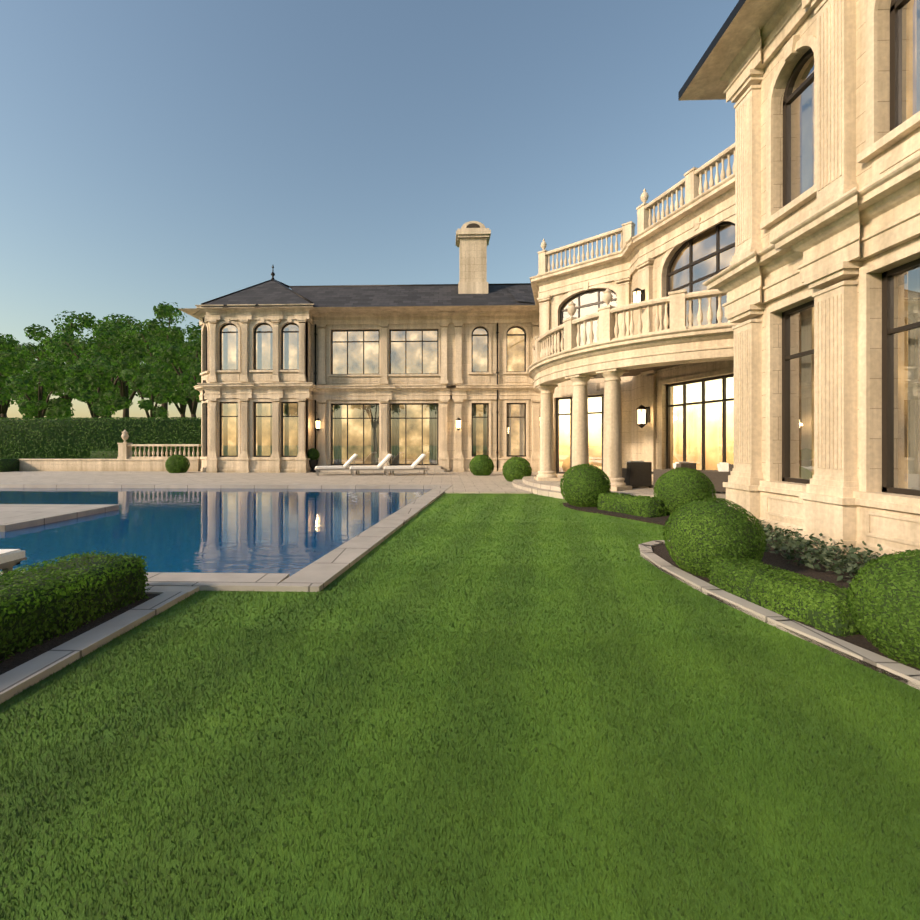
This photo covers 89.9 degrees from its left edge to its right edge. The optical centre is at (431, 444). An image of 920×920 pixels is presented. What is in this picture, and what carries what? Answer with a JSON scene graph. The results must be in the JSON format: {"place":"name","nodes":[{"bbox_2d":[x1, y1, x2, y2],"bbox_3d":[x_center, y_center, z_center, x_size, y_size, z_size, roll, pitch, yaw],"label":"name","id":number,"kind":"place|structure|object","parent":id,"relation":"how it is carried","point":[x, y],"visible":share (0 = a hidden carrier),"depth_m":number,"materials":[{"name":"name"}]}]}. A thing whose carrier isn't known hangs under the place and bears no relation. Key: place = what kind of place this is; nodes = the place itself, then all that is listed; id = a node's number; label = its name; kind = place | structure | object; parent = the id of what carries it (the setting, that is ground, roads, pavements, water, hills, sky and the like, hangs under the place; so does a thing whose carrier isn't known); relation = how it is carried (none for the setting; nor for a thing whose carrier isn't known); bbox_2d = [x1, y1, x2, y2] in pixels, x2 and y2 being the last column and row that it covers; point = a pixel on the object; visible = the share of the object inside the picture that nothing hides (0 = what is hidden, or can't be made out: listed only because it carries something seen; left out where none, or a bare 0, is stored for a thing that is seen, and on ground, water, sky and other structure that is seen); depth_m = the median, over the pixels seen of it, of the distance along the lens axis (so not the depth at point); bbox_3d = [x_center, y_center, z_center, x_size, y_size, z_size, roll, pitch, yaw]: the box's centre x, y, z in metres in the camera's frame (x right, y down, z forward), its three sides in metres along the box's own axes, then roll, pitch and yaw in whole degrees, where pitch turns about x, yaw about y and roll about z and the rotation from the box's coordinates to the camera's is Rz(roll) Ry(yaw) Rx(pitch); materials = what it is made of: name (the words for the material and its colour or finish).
{"place":"outdoors","nodes":[
{"label":"outdoors","id":0,"kind":"place"},
{"bbox_2d":[0,488,431,575],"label":"pool water","id":1,"kind":"structure","parent":0,"point":[291,532],"depth_m":9.92,"materials":[{"name":"blue liquid"}]},
{"bbox_2d":[0,471,537,703],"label":"patio","id":2,"kind":"structure","parent":0,"point":[23,676],"depth_m":19.24,"materials":[{"name":"beige stone"}]},
{"bbox_2d":[0,457,19,471],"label":"hedge","id":3,"kind":"object","parent":2,"relation":"on","point":[9,465],"visible":0.98,"depth_m":27.61,"materials":[{"name":"green plant"}]},
{"bbox_2d":[0,549,26,575],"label":"lounger","id":4,"kind":"object","parent":2,"relation":"on","point":[10,559],"visible":0.58,"depth_m":5.20,"materials":[{"name":"grey"}]},
{"bbox_2d":[0,594,159,674],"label":"mulch bed","id":5,"kind":"object","parent":2,"relation":"on","point":[17,659],"depth_m":3.86,"materials":[{"name":"brown soil"}]},
{"bbox_2d":[0,550,149,662],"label":"box hedge","id":6,"kind":"object","parent":5,"relation":"on","point":[46,600],"visible":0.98,"depth_m":4.14,"materials":[{"name":"green plant"}]},
{"bbox_2d":[19,430,200,470],"bbox_3d":[-31.625,0.367,28.738,34.950,2.610,0.600,0,0,2],"label":"terrace balustrade","id":7,"kind":"object","parent":2,"relation":"on","point":[125,460],"visible":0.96,"depth_m":28.14,"materials":[{"name":"stone"}]},
{"bbox_2d":[89,449,182,458],"bbox_3d":[-19.008,1.008,29.735,5.688,1.424,1.070,0,0,2],"label":"hedge","id":8,"kind":"object","parent":2,"relation":"on","point":[104,454],"visible":0.31,"depth_m":29.36,"materials":[{"name":"green plant"}]},
{"bbox_2d":[165,454,189,472],"bbox_3d":[-14.637,1.117,26.557,1.232,1.142,1.214,0,0,2],"label":"topiary ball","id":9,"kind":"object","parent":2,"relation":"on","point":[176,463],"visible":1,"depth_m":26.20,"materials":[{"name":"green plant"}]},
{"bbox_2d":[307,448,319,471],"bbox_3d":[-7.085,0.901,27.498,0.804,1.442,0.817,0,0,2],"label":"potted shrub","id":10,"kind":"object","parent":2,"relation":"on","point":[313,455],"visible":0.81,"depth_m":27.28,"materials":[{"name":"green plant"}]},
{"bbox_2d":[314,454,358,475],"bbox_3d":[-5.035,1.056,24.795,2.400,1.132,0.816,0,0,-18],"label":"lounger","id":11,"kind":"object","parent":2,"relation":"on","point":[344,466],"visible":0.94,"depth_m":24.46,"materials":[{"name":"grey"}]},
{"bbox_2d":[349,454,393,475],"bbox_3d":[-3.168,1.056,24.675,2.400,1.132,0.816,0,0,-15],"label":"lounger","id":12,"kind":"object","parent":2,"relation":"on","point":[352,469],"visible":0.85,"depth_m":24.35,"materials":[{"name":"grey"}]},
{"bbox_2d":[383,454,428,475],"bbox_3d":[-1.354,1.056,24.556,2.400,1.132,0.816,0,0,-12],"label":"lounger","id":13,"kind":"object","parent":2,"relation":"on","point":[411,467],"visible":0.98,"depth_m":24.27,"materials":[{"name":"grey"}]},
{"bbox_2d":[469,455,493,475],"bbox_3d":[2.654,1.107,24.379,1.265,1.169,1.213,0,0,45],"label":"topiary ball","id":14,"kind":"object","parent":2,"relation":"on","point":[481,465],"visible":0.98,"depth_m":24.00,"materials":[{"name":"green plant"}]},
{"bbox_2d":[502,457,531,481],"bbox_3d":[3.804,1.105,20.361,1.312,1.165,1.234,0,0,2],"label":"topiary ball","id":15,"kind":"object","parent":2,"relation":"on","point":[517,468],"visible":0.9,"depth_m":19.95,"materials":[{"name":"green plant"}]},
{"bbox_2d":[512,288,739,503],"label":"portico","id":16,"kind":"structure","parent":2,"relation":"on","point":[610,357],"depth_m":13.94,"materials":[{"name":"stone"}]},
{"bbox_2d":[622,461,651,487],"bbox_3d":[6.476,0.942,14.910,0.850,0.860,0.850,0,0,-18],"label":"wicker chair","id":17,"kind":"object","parent":16,"relation":"on","point":[636,473],"visible":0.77,"depth_m":14.51,"materials":[{"name":"brown wicker"}]},
{"bbox_2d":[653,462,695,488],"bbox_3d":[7.397,0.942,13.980,0.850,0.860,0.850,0,0,-33],"label":"outdoor sofa","id":18,"kind":"object","parent":16,"relation":"on","point":[657,473],"visible":0.17,"depth_m":13.81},
{"bbox_2d":[697,462,733,491],"bbox_3d":[8.174,0.942,13.255,0.850,0.860,0.850,0,0,22],"label":"outdoor sofa","id":19,"kind":"object","parent":16,"relation":"on","point":[718,477],"visible":0.35,"depth_m":12.88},
{"bbox_2d":[530,143,734,480],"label":"curved building facade","id":20,"kind":"structure","parent":2,"relation":"on","point":[670,416],"depth_m":17.10,"materials":[{"name":"stone"}]},
{"bbox_2d":[0,0,738,418],"label":"sky","id":21,"kind":"structure","parent":0,"point":[152,152],"materials":[{"name":"blue"}]},
{"bbox_2d":[0,493,919,919],"bbox_3d":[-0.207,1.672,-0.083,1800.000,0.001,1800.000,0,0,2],"label":"lawn","id":22,"kind":"structure","parent":0,"point":[368,803],"depth_m":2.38,"materials":[{"name":"green plant"}]},
{"bbox_2d":[0,333,26,416],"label":"tree","id":23,"kind":"object","parent":22,"relation":"on","point":[11,336],"depth_m":73.00,"materials":[{"name":"green plant"}]},
{"bbox_2d":[0,337,35,417],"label":"tree","id":24,"kind":"object","parent":22,"relation":"on","point":[12,361],"visible":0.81,"depth_m":64.66,"materials":[{"name":"green plant"}]},
{"bbox_2d":[4,360,74,418],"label":"tree","id":25,"kind":"object","parent":22,"relation":"on","point":[34,400],"visible":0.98,"depth_m":58.55,"materials":[{"name":"green plant"}]},
{"bbox_2d":[16,310,100,408],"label":"tree","id":26,"kind":"object","parent":22,"relation":"on","point":[39,352],"visible":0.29,"depth_m":65.14,"materials":[{"name":"green plant"}]},
{"bbox_2d":[46,322,147,417],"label":"tree","id":27,"kind":"object","parent":22,"relation":"on","point":[69,353],"visible":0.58,"depth_m":62.06,"materials":[{"name":"green plant"}]},
{"bbox_2d":[63,358,132,417],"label":"tree","id":28,"kind":"object","parent":22,"relation":"on","point":[99,396],"visible":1,"depth_m":57.20,"materials":[{"name":"green plant"}]},
{"bbox_2d":[0,417,200,458],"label":"tall hedge","id":29,"kind":"object","parent":22,"relation":"on","point":[51,438],"visible":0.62,"depth_m":37.80,"materials":[{"name":"green plant"}]},
{"bbox_2d":[87,353,143,416],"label":"tree","id":30,"kind":"object","parent":22,"relation":"on","point":[129,392],"depth_m":79.77,"materials":[{"name":"green plant"}]},
{"bbox_2d":[88,313,160,417],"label":"tree","id":31,"kind":"object","parent":22,"relation":"on","point":[121,384],"visible":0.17,"depth_m":72.02,"materials":[{"name":"green plant"}]},
{"bbox_2d":[119,363,178,418],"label":"tree","id":32,"kind":"object","parent":22,"relation":"on","point":[157,383],"visible":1,"depth_m":58.40,"materials":[{"name":"green plant"}]},
{"bbox_2d":[117,301,200,418],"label":"tree","id":33,"kind":"object","parent":22,"relation":"on","point":[144,351],"visible":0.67,"depth_m":64.19,"materials":[{"name":"green plant"}]},
{"bbox_2d":[152,335,200,417],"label":"tree","id":34,"kind":"object","parent":22,"relation":"on","point":[187,392],"visible":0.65,"depth_m":62.15,"materials":[{"name":"green plant"}]},
{"bbox_2d":[168,340,193,416],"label":"tree","id":35,"kind":"object","parent":22,"relation":"on","point":[182,409],"visible":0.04,"depth_m":78.78,"materials":[{"name":"green plant"}]},
{"bbox_2d":[193,304,540,472],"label":"wing","id":36,"kind":"structure","parent":22,"relation":"on","point":[283,389],"depth_m":27.80,"materials":[{"name":"beige stone"}]},
{"bbox_2d":[271,265,274,280],"bbox_3d":[-10.621,-11.528,30.866,0.440,1.200,0.418,0,0,2],"label":"roof finial","id":37,"kind":"object","parent":36,"relation":"on","point":[272,274],"visible":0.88,"depth_m":30.81,"materials":[{"name":"black metal"}]},
{"bbox_2d":[179,279,563,335],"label":"wing roof","id":38,"kind":"structure","parent":36,"relation":"on","point":[413,298],"depth_m":28.54,"materials":[{"name":"grey tile"}]},
{"bbox_2d":[456,221,490,293],"bbox_3d":[2.709,-11.453,30.039,2.200,5.750,1.700,0,0,2],"label":"chimney","id":39,"kind":"object","parent":38,"relation":"on","point":[472,239],"visible":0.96,"depth_m":29.43,"materials":[{"name":"stone"}]},
{"bbox_2d":[563,503,919,689],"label":"mulch bed","id":40,"kind":"object","parent":22,"relation":"on","point":[861,649],"visible":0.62,"depth_m":4.79,"materials":[{"name":"brown soil"}]},
{"bbox_2d":[560,463,610,506],"bbox_3d":[4.133,1.085,12.344,1.300,1.174,1.231,0,0,2],"label":"topiary ball","id":41,"kind":"object","parent":40,"relation":"on","point":[584,485],"visible":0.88,"depth_m":11.95,"materials":[{"name":"green plant"}]},
{"bbox_2d":[597,492,666,517],"bbox_3d":[4.809,1.437,11.114,0.681,0.500,1.603,0,0,-26],"label":"hedge","id":42,"kind":"object","parent":40,"relation":"on","point":[645,506],"visible":0.98,"depth_m":10.77,"materials":[{"name":"green plant"}]},
{"bbox_2d":[653,467,716,515],"bbox_3d":[5.879,1.095,10.691,1.274,1.148,1.226,0,0,2],"label":"topiary ball","id":43,"kind":"object","parent":40,"relation":"on","point":[677,488],"visible":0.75,"depth_m":10.34,"materials":[{"name":"green plant"}]},
{"bbox_2d":[663,497,766,577],"bbox_3d":[3.588,1.167,5.873,1.099,0.996,1.072,0,0,2],"label":"topiary ball","id":44,"kind":"object","parent":40,"relation":"on","point":[702,532],"visible":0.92,"depth_m":5.57,"materials":[{"name":"green plant"}]},
{"bbox_2d":[708,556,865,636],"bbox_3d":[3.588,1.483,4.695,0.633,0.378,1.557,0,0,-7],"label":"hedge","id":45,"kind":"object","parent":40,"relation":"on","point":[816,604],"visible":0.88,"depth_m":4.44,"materials":[{"name":"green plant"}]},
{"bbox_2d":[754,519,900,584],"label":"flowering shrubs","id":46,"kind":"object","parent":40,"relation":"on","point":[851,559],"visible":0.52,"depth_m":6.41,"materials":[{"name":"green plant"}]},
{"bbox_2d":[846,549,919,668],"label":"topiary ball","id":47,"kind":"object","parent":40,"relation":"on","point":[883,605],"visible":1,"depth_m":3.44,"materials":[{"name":"green plant"}]},
{"bbox_2d":[703,0,919,559],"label":"wing","id":48,"kind":"structure","parent":22,"relation":"on","point":[817,280],"depth_m":7.19,"materials":[{"name":"beige stone"}]},
{"bbox_2d":[678,0,770,100],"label":"wing roof","id":49,"kind":"structure","parent":48,"relation":"on","point":[742,15],"depth_m":9.33,"materials":[{"name":"beige stone"}]},
{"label":"pool basin","id":50,"kind":"structure","parent":0,"visible":0},
{"bbox_2d":[0,483,451,591],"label":"pool coping","id":51,"kind":"object","parent":50,"relation":"on","point":[319,574],"visible":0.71,"depth_m":9.06,"materials":[{"name":"beige stone"}]}
]}

